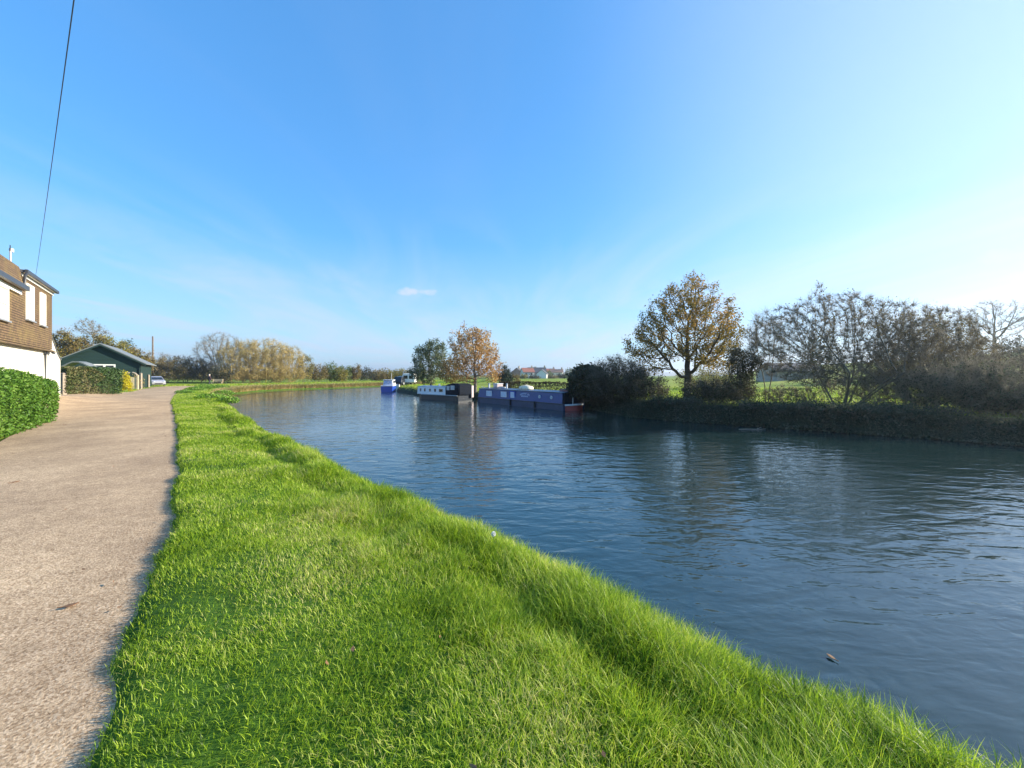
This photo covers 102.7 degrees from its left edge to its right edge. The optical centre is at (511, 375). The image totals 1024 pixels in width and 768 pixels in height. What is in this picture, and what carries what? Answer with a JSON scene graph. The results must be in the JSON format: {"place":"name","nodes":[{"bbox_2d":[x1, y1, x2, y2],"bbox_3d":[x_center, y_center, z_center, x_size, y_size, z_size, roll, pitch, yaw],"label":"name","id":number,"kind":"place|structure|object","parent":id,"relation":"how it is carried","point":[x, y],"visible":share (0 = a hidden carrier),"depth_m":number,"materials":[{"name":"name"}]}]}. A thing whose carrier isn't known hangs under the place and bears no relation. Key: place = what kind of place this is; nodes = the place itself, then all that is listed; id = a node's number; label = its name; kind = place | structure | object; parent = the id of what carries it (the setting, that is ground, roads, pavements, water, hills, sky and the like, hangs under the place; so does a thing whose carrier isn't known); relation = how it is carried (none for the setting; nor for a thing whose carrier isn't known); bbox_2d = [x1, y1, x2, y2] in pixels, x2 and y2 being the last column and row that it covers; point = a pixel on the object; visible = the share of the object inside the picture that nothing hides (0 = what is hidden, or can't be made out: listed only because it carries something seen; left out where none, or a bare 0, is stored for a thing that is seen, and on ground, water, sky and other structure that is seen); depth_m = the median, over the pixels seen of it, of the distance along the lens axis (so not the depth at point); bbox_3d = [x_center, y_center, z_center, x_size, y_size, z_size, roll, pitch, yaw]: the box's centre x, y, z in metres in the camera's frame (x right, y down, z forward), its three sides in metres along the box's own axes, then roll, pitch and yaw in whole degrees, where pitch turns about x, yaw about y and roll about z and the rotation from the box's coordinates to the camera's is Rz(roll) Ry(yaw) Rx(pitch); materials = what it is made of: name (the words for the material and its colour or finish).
{"place":"outdoors","nodes":[
{"label":"outdoors","id":0,"kind":"place"},
{"bbox_2d":[0,381,354,767],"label":"towpath","id":1,"kind":"structure","parent":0,"point":[78,458],"depth_m":3.63,"materials":[{"name":"beige gravel"}]},
{"bbox_2d":[151,376,165,385],"bbox_3d":[-54.727,0.863,62.997,4.050,1.465,1.744,0,0,40],"label":"parked car","id":2,"kind":"object","parent":1,"relation":"on","point":[160,380],"visible":0.68,"depth_m":62.13,"materials":[{"name":"white paint"}]},
{"bbox_2d":[65,403,605,767],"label":"leaf litter","id":3,"kind":"object","parent":1,"relation":"on","point":[603,753],"visible":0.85,"depth_m":2.24,"materials":[{"name":"brown plant"}]},
{"bbox_2d":[0,376,694,441],"bbox_3d":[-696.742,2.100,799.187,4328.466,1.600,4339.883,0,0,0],"label":"ground","id":4,"kind":"structure","parent":0,"point":[195,382],"depth_m":115.05,"materials":[{"name":"green plant"}]},
{"bbox_2d":[0,367,60,437],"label":"hedge","id":5,"kind":"object","parent":4,"relation":"on","point":[28,398],"visible":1,"depth_m":11.89,"materials":[{"name":"green plant"}]},
{"bbox_2d":[0,245,61,395],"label":"cottage","id":6,"kind":"structure","parent":4,"relation":"on","point":[27,343],"depth_m":19.56,"materials":[{"name":"tile"}]},
{"bbox_2d":[0,284,11,322],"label":"window","id":7,"kind":"structure","parent":6,"relation":"in","point":[4,291],"depth_m":17.10,"materials":[{"name":"white paint"}]},
{"bbox_2d":[25,283,36,322],"bbox_3d":[-23.541,-3.525,20.045,0.130,1.790,1.370,0,0,-39],"label":"window","id":8,"kind":"structure","parent":6,"relation":"in","point":[30,296],"depth_m":20.08,"materials":[{"name":"white paint"}]},
{"bbox_2d":[39,292,47,327],"bbox_3d":[-25.050,-3.490,21.911,0.130,1.780,1.170,0,0,-39],"label":"window","id":9,"kind":"structure","parent":6,"relation":"in","point":[42,296],"depth_m":21.84,"materials":[{"name":"white paint"}]},
{"bbox_2d":[36,0,74,271],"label":"overhead wire","id":10,"kind":"object","parent":6,"relation":"attached to","point":[59,107],"visible":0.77,"depth_m":6.81,"materials":[{"name":"black metal"}]},
{"bbox_2d":[60,373,66,394],"bbox_3d":[-30.375,0.710,27.692,0.380,1.780,0.340,0,0,0],"label":"gate post","id":11,"kind":"object","parent":4,"relation":"on","point":[63,378],"visible":0.49,"depth_m":27.59,"materials":[{"name":"white wood"}]},
{"bbox_2d":[52,327,95,357],"bbox_3d":[-68.616,-2.990,63.118,7.626,8.927,7.016,0,0,0],"label":"autumn tree","id":12,"kind":"object","parent":4,"relation":"on","point":[69,348],"visible":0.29,"depth_m":62.45,"materials":[{"name":"brown plant"}]},
{"bbox_2d":[60,361,97,384],"bbox_3d":[-44.625,-0.020,42.000,3.000,2.840,1.800,0,0,-27],"label":"garden shelter","id":13,"kind":"object","parent":4,"relation":"on","point":[72,363],"visible":0.29,"depth_m":41.74,"materials":[{"name":"green wood"}]},
{"bbox_2d":[56,331,113,355],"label":"autumn tree","id":14,"kind":"object","parent":4,"relation":"on","point":[99,337],"visible":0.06,"depth_m":65.59,"materials":[{"name":"brown plant"}]},
{"bbox_2d":[60,366,123,393],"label":"hedge","id":15,"kind":"object","parent":4,"relation":"on","point":[99,378],"visible":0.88,"depth_m":30.93,"materials":[{"name":"green plant"}]},
{"bbox_2d":[74,315,113,344],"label":"bare tree","id":16,"kind":"object","parent":4,"relation":"on","point":[92,326],"visible":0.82,"depth_m":73.94,"materials":[{"name":"brown plant"}]},
{"bbox_2d":[60,343,156,387],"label":"shed","id":17,"kind":"structure","parent":4,"relation":"on","point":[100,355],"depth_m":48.45,"materials":[{"name":"green wood"}]},
{"bbox_2d":[94,364,114,367],"bbox_3d":[-47.861,-0.810,48.089,1.900,1.020,0.058,0,0,-36],"label":"window","id":18,"kind":"structure","parent":17,"relation":"in","point":[99,365],"depth_m":48.15,"materials":[{"name":"white paint"}]},
{"bbox_2d":[91,334,142,357],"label":"autumn tree","id":19,"kind":"object","parent":4,"relation":"on","point":[121,344],"visible":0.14,"depth_m":67.49,"materials":[{"name":"yellow plant"}]},
{"bbox_2d":[118,370,133,391],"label":"yellow bush","id":20,"kind":"object","parent":4,"relation":"on","point":[127,384],"visible":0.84,"depth_m":38.90,"materials":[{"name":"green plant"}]},
{"bbox_2d":[122,372,138,388],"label":"garden gate","id":21,"kind":"structure","parent":4,"relation":"on","point":[133,379],"depth_m":42.62,"materials":[{"name":"brown wood"}]},
{"bbox_2d":[129,343,157,372],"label":"autumn tree","id":22,"kind":"object","parent":4,"relation":"on","point":[145,357],"visible":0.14,"depth_m":72.99,"materials":[{"name":"brown plant"}]},
{"bbox_2d":[152,336,153,375],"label":"telegraph pole","id":23,"kind":"object","parent":4,"relation":"on","point":[153,353],"visible":0.67,"depth_m":77.99,"materials":[{"name":"brown wood"}]},
{"bbox_2d":[150,353,197,382],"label":"bush","id":24,"kind":"object","parent":4,"relation":"on","point":[182,370],"visible":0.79,"depth_m":79.72,"materials":[{"name":"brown plant"}]},
{"bbox_2d":[155,355,212,382],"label":"bush","id":25,"kind":"object","parent":4,"relation":"on","point":[199,371],"visible":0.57,"depth_m":83.84,"materials":[{"name":"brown plant"}]},
{"bbox_2d":[185,358,225,381],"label":"bush","id":26,"kind":"object","parent":4,"relation":"on","point":[202,371],"visible":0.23,"depth_m":89.16,"materials":[{"name":"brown plant"}]},
{"bbox_2d":[190,331,247,382],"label":"bare tree","id":27,"kind":"object","parent":4,"relation":"on","point":[209,339],"visible":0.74,"depth_m":83.41,"materials":[{"name":"brown plant"}]},
{"bbox_2d":[206,366,232,383],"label":"ivy bush","id":28,"kind":"object","parent":4,"relation":"on","point":[217,375],"visible":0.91,"depth_m":79.58,"materials":[{"name":"green plant"}]},
{"bbox_2d":[210,337,269,382],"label":"willow tree","id":29,"kind":"object","parent":4,"relation":"on","point":[238,377],"visible":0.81,"depth_m":82.55,"materials":[{"name":"brown plant"}]},
{"bbox_2d":[233,335,291,382],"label":"willow tree","id":30,"kind":"object","parent":4,"relation":"on","point":[266,351],"visible":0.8,"depth_m":84.61,"materials":[{"name":"yellow plant"}]},
{"bbox_2d":[261,344,306,382],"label":"willow tree","id":31,"kind":"object","parent":4,"relation":"on","point":[290,377],"visible":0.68,"depth_m":88.03,"materials":[{"name":"yellow plant"}]},
{"bbox_2d":[293,354,316,381],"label":"tree","id":32,"kind":"object","parent":4,"relation":"on","point":[307,371],"visible":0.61,"depth_m":91.81,"materials":[{"name":"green plant"}]},
{"bbox_2d":[151,380,480,385],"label":"grass bank","id":33,"kind":"structure","parent":4,"relation":"on","point":[285,383],"depth_m":75.21,"materials":[{"name":"green plant"}]},
{"bbox_2d":[307,363,330,381],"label":"tree","id":34,"kind":"object","parent":4,"relation":"on","point":[317,371],"visible":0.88,"depth_m":94.45,"materials":[{"name":"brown plant"}]},
{"bbox_2d":[322,361,340,381],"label":"tree","id":35,"kind":"object","parent":4,"relation":"on","point":[331,369],"visible":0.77,"depth_m":97.48,"materials":[{"name":"green plant"}]},
{"bbox_2d":[329,366,348,381],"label":"tree","id":36,"kind":"object","parent":4,"relation":"on","point":[342,376],"visible":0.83,"depth_m":98.44,"materials":[{"name":"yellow plant"}]},
{"bbox_2d":[338,365,352,380],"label":"tree","id":37,"kind":"object","parent":4,"relation":"on","point":[349,373],"visible":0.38,"depth_m":103.73,"materials":[{"name":"green plant"}]},
{"bbox_2d":[349,363,361,380],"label":"tree","id":38,"kind":"object","parent":4,"relation":"on","point":[357,374],"visible":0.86,"depth_m":105.43,"materials":[{"name":"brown plant"}]},
{"bbox_2d":[359,365,377,380],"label":"tree","id":39,"kind":"object","parent":4,"relation":"on","point":[365,376],"visible":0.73,"depth_m":111.64,"materials":[{"name":"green plant"}]},
{"bbox_2d":[368,370,387,380],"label":"tree","id":40,"kind":"object","parent":4,"relation":"on","point":[382,375],"visible":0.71,"depth_m":115.44,"materials":[{"name":"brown plant"}]},
{"bbox_2d":[381,369,399,379],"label":"tree","id":41,"kind":"object","parent":4,"relation":"on","point":[389,375],"visible":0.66,"depth_m":117.02,"materials":[{"name":"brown plant"}]},
{"bbox_2d":[391,368,407,377],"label":"tree","id":42,"kind":"object","parent":4,"relation":"on","point":[400,373],"visible":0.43,"depth_m":111.13,"materials":[{"name":"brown plant"}]},
{"bbox_2d":[151,367,648,379],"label":"woods","id":43,"kind":"object","parent":4,"relation":"on","point":[380,371],"visible":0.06,"depth_m":179.69,"materials":[{"name":"brown plant"}]},
{"bbox_2d":[511,366,520,377],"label":"house","id":44,"kind":"structure","parent":4,"relation":"on","point":[516,370],"depth_m":242.72,"materials":[{"name":"brick"}]},
{"bbox_2d":[520,366,534,376],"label":"house","id":45,"kind":"structure","parent":4,"relation":"on","point":[528,371],"depth_m":232.88,"materials":[{"name":"red tile"}]},
{"bbox_2d":[527,365,546,375],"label":"house","id":46,"kind":"structure","parent":4,"relation":"on","point":[537,369],"depth_m":253.92,"materials":[{"name":"stone"}]},
{"bbox_2d":[536,369,547,377],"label":"house","id":47,"kind":"structure","parent":4,"relation":"on","point":[541,373],"depth_m":227.58,"materials":[{"name":"white paint"}]},
{"bbox_2d":[549,368,562,375],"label":"house","id":48,"kind":"structure","parent":4,"relation":"on","point":[557,371],"depth_m":257.54,"materials":[{"name":"brick"}]},
{"bbox_2d":[263,371,735,375],"bbox_3d":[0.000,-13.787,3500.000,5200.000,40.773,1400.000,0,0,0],"label":"distant hills","id":49,"kind":"structure","parent":0,"point":[668,373],"depth_m":3127.85,"materials":[{"name":"green plant"}]},
{"bbox_2d":[0,0,1023,374],"label":"sky","id":50,"kind":"structure","parent":0,"point":[344,182],"materials":[{"name":"blue"}]},
{"bbox_2d":[79,380,1023,767],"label":"verge ground","id":51,"kind":"structure","parent":0,"point":[228,600],"depth_m":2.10,"materials":[{"name":"green plant"}]},
{"bbox_2d":[174,390,194,392],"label":"weed clump","id":52,"kind":"object","parent":51,"relation":"on","point":[185,391],"visible":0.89,"depth_m":36.25,"materials":[{"name":"green plant"}]},
{"bbox_2d":[185,386,206,390],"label":"weed clump","id":53,"kind":"object","parent":51,"relation":"on","point":[197,388],"visible":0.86,"depth_m":42.46,"materials":[{"name":"green plant"}]},
{"bbox_2d":[195,383,215,387],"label":"weed clump","id":54,"kind":"object","parent":51,"relation":"on","point":[203,385],"visible":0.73,"depth_m":51.04,"materials":[{"name":"green plant"}]},
{"bbox_2d":[194,393,225,398],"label":"weed clump","id":55,"kind":"object","parent":51,"relation":"on","point":[209,395],"visible":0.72,"depth_m":27.13,"materials":[{"name":"green plant"}]},
{"bbox_2d":[206,383,235,388],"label":"weed clump","id":56,"kind":"object","parent":51,"relation":"on","point":[220,386],"visible":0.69,"depth_m":47.70,"materials":[{"name":"green plant"}]},
{"bbox_2d":[211,389,234,395],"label":"weed clump","id":57,"kind":"object","parent":51,"relation":"on","point":[227,392],"visible":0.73,"depth_m":31.74,"materials":[{"name":"green plant"}]},
{"bbox_2d":[213,395,242,403],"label":"weed clump","id":58,"kind":"object","parent":51,"relation":"on","point":[228,399],"visible":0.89,"depth_m":23.72,"materials":[{"name":"green plant"}]},
{"bbox_2d":[208,381,424,395],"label":"reeds","id":59,"kind":"object","parent":51,"relation":"on","point":[245,388],"visible":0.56,"depth_m":68.59,"materials":[{"name":"plant"}]},
{"bbox_2d":[228,386,1023,767],"bbox_3d":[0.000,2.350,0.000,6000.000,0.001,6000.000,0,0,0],"label":"water","id":60,"kind":"structure","parent":0,"point":[888,566],"depth_m":6.64,"materials":[{"name":"blue liquid"}]},
{"bbox_2d":[381,373,395,391],"bbox_3d":[-18.186,1.175,61.044,1.780,3.150,7.054,0,0,-9],"label":"motor cruiser","id":61,"kind":"object","parent":60,"relation":"on","point":[388,386],"visible":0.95,"depth_m":58.89,"materials":[{"name":"white paint"}]},
{"bbox_2d":[417,383,473,400],"bbox_3d":[-6.807,1.765,40.011,6.872,2.070,2.025,0,0,40],"label":"narrowboat","id":62,"kind":"object","parent":60,"relation":"on","point":[457,392],"visible":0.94,"depth_m":38.32,"materials":[{"name":"white paint"}]},
{"bbox_2d":[477,387,584,410],"bbox_3d":[0.787,1.902,32.218,2.180,1.796,12.363,0,0,-36],"label":"narrowboat","id":63,"kind":"object","parent":60,"relation":"on","point":[558,400],"visible":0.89,"depth_m":29.80,"materials":[{"name":"blue paint"}]},
{"bbox_2d":[519,384,533,389],"bbox_3d":[1.096,0.901,31.724,1.024,0.426,1.220,0,0,-36],"label":"covered bundle","id":64,"kind":"object","parent":63,"relation":"on","point":[526,387],"visible":0.88,"depth_m":31.32,"materials":[{"name":"white fabric"}]},
{"bbox_2d":[397,380,1023,446],"bbox_3d":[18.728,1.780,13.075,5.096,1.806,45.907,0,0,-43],"label":"river bank","id":65,"kind":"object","parent":0,"point":[1004,424],"visible":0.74,"depth_m":17.01,"materials":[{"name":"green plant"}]},
{"bbox_2d":[394,376,412,384],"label":"parked car","id":66,"kind":"object","parent":65,"relation":"on","point":[399,379],"visible":0.56,"depth_m":66.38,"materials":[{"name":"blue paint"}]},
{"bbox_2d":[399,383,615,395],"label":"bank grass","id":67,"kind":"structure","parent":65,"relation":"on","point":[415,386],"depth_m":61.82,"materials":[{"name":"green plant"}]},
{"bbox_2d":[563,362,612,401],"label":"bush","id":68,"kind":"object","parent":65,"relation":"on","point":[575,388],"visible":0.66,"depth_m":26.69,"materials":[{"name":"green plant"}]},
{"bbox_2d":[582,352,654,403],"bbox_3d":[6.660,0.086,26.029,4.944,3.514,4.669,0,0,0],"label":"bush","id":69,"kind":"object","parent":65,"relation":"on","point":[612,384],"visible":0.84,"depth_m":25.27,"materials":[{"name":"green plant"}]},
{"bbox_2d":[613,369,672,401],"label":"bush","id":70,"kind":"object","parent":65,"relation":"on","point":[659,386],"visible":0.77,"depth_m":24.41,"materials":[{"name":"green plant"}]},
{"bbox_2d":[646,390,707,405],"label":"bush","id":71,"kind":"object","parent":65,"relation":"on","point":[681,399],"visible":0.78,"depth_m":22.24,"materials":[{"name":"green plant"}]},
{"bbox_2d":[734,396,820,410],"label":"bush","id":72,"kind":"object","parent":65,"relation":"on","point":[759,404],"visible":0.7,"depth_m":19.10,"materials":[{"name":"green plant"}]},
{"bbox_2d":[795,396,901,415],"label":"bush","id":73,"kind":"object","parent":65,"relation":"on","point":[837,410],"visible":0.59,"depth_m":17.44,"materials":[{"name":"green plant"}]},
{"bbox_2d":[850,397,979,415],"bbox_3d":[16.787,1.271,17.358,3.658,1.033,3.855,0,0,-28],"label":"bush","id":74,"kind":"object","parent":65,"relation":"on","point":[927,408],"visible":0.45,"depth_m":16.92,"materials":[{"name":"green plant"}]},
{"bbox_2d":[413,353,1023,418],"bbox_3d":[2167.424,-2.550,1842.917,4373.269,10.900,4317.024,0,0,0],"label":"field","id":75,"kind":"structure","parent":0,"point":[670,383],"depth_m":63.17,"materials":[{"name":"green plant"}]},
{"bbox_2d":[402,373,416,384],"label":"caravan","id":76,"kind":"object","parent":75,"relation":"on","point":[407,377],"visible":0.58,"depth_m":67.02,"materials":[{"name":"white paint"}]},
{"bbox_2d":[408,338,447,384],"bbox_3d":[-10.311,-1.485,50.103,4.958,6.493,4.565,0,0,0],"label":"grey green tree","id":77,"kind":"object","parent":75,"relation":"on","point":[437,355],"visible":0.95,"depth_m":49.30,"materials":[{"name":"green plant"}]},
{"bbox_2d":[435,354,467,384],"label":"brown shrub","id":78,"kind":"object","parent":75,"relation":"on","point":[450,380],"visible":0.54,"depth_m":45.70,"materials":[{"name":"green plant"}]},
{"bbox_2d":[440,321,503,392],"bbox_3d":[-3.791,-1.845,40.964,5.787,7.268,5.618,0,0,-38],"label":"autumn tree","id":79,"kind":"object","parent":75,"relation":"on","point":[481,349],"visible":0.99,"depth_m":40.51,"materials":[{"name":"brown plant"}]},
{"bbox_2d":[497,364,513,381],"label":"conifer","id":80,"kind":"object","parent":75,"relation":"on","point":[506,375],"visible":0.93,"depth_m":71.55,"materials":[{"name":"green plant"}]},
{"bbox_2d":[499,381,567,389],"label":"hedge","id":81,"kind":"object","parent":75,"relation":"on","point":[511,384],"visible":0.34,"depth_m":40.66,"materials":[{"name":"green plant"}]},
{"bbox_2d":[621,269,747,396],"bbox_3d":[11.421,-2.606,26.982,8.742,8.702,6.179,0,0,0],"label":"oak tree","id":82,"kind":"object","parent":75,"relation":"on","point":[693,303],"visible":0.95,"depth_m":26.36,"materials":[{"name":"brown plant"}]},
{"bbox_2d":[672,366,728,385],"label":"bush","id":83,"kind":"object","parent":75,"relation":"on","point":[708,376],"visible":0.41,"depth_m":47.55,"materials":[{"name":"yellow plant"}]},
{"bbox_2d":[691,381,738,402],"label":"bush","id":84,"kind":"object","parent":75,"relation":"on","point":[714,389],"visible":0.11,"depth_m":23.41,"materials":[{"name":"green plant"}]},
{"bbox_2d":[677,372,762,403],"bbox_3d":[11.530,0.784,23.015,4.171,1.982,3.867,0,0,0],"label":"bush","id":85,"kind":"object","parent":75,"relation":"on","point":[704,388],"visible":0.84,"depth_m":22.22,"materials":[{"name":"green plant"}]},
{"bbox_2d":[697,363,754,387],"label":"bush","id":86,"kind":"object","parent":75,"relation":"on","point":[725,370],"visible":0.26,"depth_m":52.09,"materials":[{"name":"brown plant"}]},
{"bbox_2d":[721,343,766,402],"bbox_3d":[12.759,-0.086,22.453,2.342,3.627,2.294,0,0,0],"label":"ivy clad tree","id":87,"kind":"object","parent":75,"relation":"on","point":[744,360],"visible":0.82,"depth_m":22.21,"materials":[{"name":"green plant"}]},
{"bbox_2d":[741,307,792,402],"bbox_3d":[14.273,-1.178,22.997,2.842,5.768,2.791,0,0,0],"label":"bare tree","id":88,"kind":"object","parent":75,"relation":"on","point":[760,335],"visible":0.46,"depth_m":22.85,"materials":[{"name":"plant"}]},
{"bbox_2d":[754,361,822,381],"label":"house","id":89,"kind":"structure","parent":75,"relation":"on","point":[766,378],"depth_m":86.05,"materials":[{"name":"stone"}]},
{"bbox_2d":[755,379,826,403],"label":"bush","id":90,"kind":"object","parent":75,"relation":"on","point":[794,391],"visible":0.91,"depth_m":22.20,"materials":[{"name":"green plant"}]},
{"bbox_2d":[794,331,848,388],"bbox_3d":[33.170,-1.763,43.999,5.168,6.650,4.862,0,0,0],"label":"bush","id":91,"kind":"object","parent":75,"relation":"on","point":[827,367],"visible":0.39,"depth_m":43.57,"materials":[{"name":"brown plant"}]},
{"bbox_2d":[742,280,954,404],"bbox_3d":[16.343,-1.440,20.301,9.384,6.402,5.486,0,0,0],"label":"bare tree","id":92,"kind":"object","parent":75,"relation":"on","point":[851,336],"visible":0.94,"depth_m":19.66,"materials":[{"name":"brown plant"}]},
{"bbox_2d":[816,373,899,402],"bbox_3d":[19.073,0.735,22.590,4.486,1.962,4.009,0,0,0],"label":"bush","id":93,"kind":"object","parent":75,"relation":"on","point":[839,389],"visible":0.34,"depth_m":22.66,"materials":[{"name":"green plant"}]},
{"bbox_2d":[866,338,928,374],"bbox_3d":[56.361,-2.445,59.912,7.557,6.158,7.273,0,0,0],"label":"bush","id":94,"kind":"object","parent":75,"relation":"on","point":[889,360],"visible":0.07,"depth_m":60.34,"materials":[{"name":"brown plant"}]},
{"bbox_2d":[845,364,951,405],"bbox_3d":[18.300,0.485,19.488,4.045,2.522,3.798,0,0,0],"label":"bush","id":95,"kind":"object","parent":75,"relation":"on","point":[884,390],"visible":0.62,"depth_m":19.34,"materials":[{"name":"green plant"}]},
{"bbox_2d":[843,303,1020,405],"bbox_3d":[21.149,-1.085,21.032,7.406,5.602,4.755,0,0,0],"label":"bare tree","id":96,"kind":"object","parent":75,"relation":"on","point":[946,348],"visible":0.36,"depth_m":20.17,"materials":[{"name":"brown plant"}]},
{"bbox_2d":[914,320,992,371],"bbox_3d":[61.592,-3.966,57.885,8.866,8.244,8.688,0,0,-24],"label":"bush","id":97,"kind":"object","parent":75,"relation":"on","point":[959,341],"visible":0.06,"depth_m":56.62,"materials":[{"name":"brown plant"}]},
{"bbox_2d":[887,350,1023,413],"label":"bush","id":98,"kind":"object","parent":75,"relation":"on","point":[953,382],"visible":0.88,"depth_m":17.00,"materials":[{"name":"green plant"}]},
{"bbox_2d":[946,340,1023,391],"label":"bush","id":99,"kind":"object","parent":75,"relation":"on","point":[999,356],"visible":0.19,"depth_m":18.36,"materials":[{"name":"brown plant"}]},
{"bbox_2d":[948,384,1023,414],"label":"bush","id":100,"kind":"object","parent":75,"relation":"on","point":[1007,409],"visible":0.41,"depth_m":16.15,"materials":[{"name":"green plant"}]},
{"bbox_2d":[955,297,1023,351],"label":"bare tree","id":101,"kind":"object","parent":75,"relation":"on","point":[1010,322],"visible":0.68,"depth_m":71.30,"materials":[{"name":"brown plant"}]},
{"bbox_2d":[989,330,1023,363],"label":"bush","id":102,"kind":"object","parent":75,"relation":"on","point":[1016,340],"visible":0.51,"depth_m":57.95,"materials":[{"name":"brown plant"}]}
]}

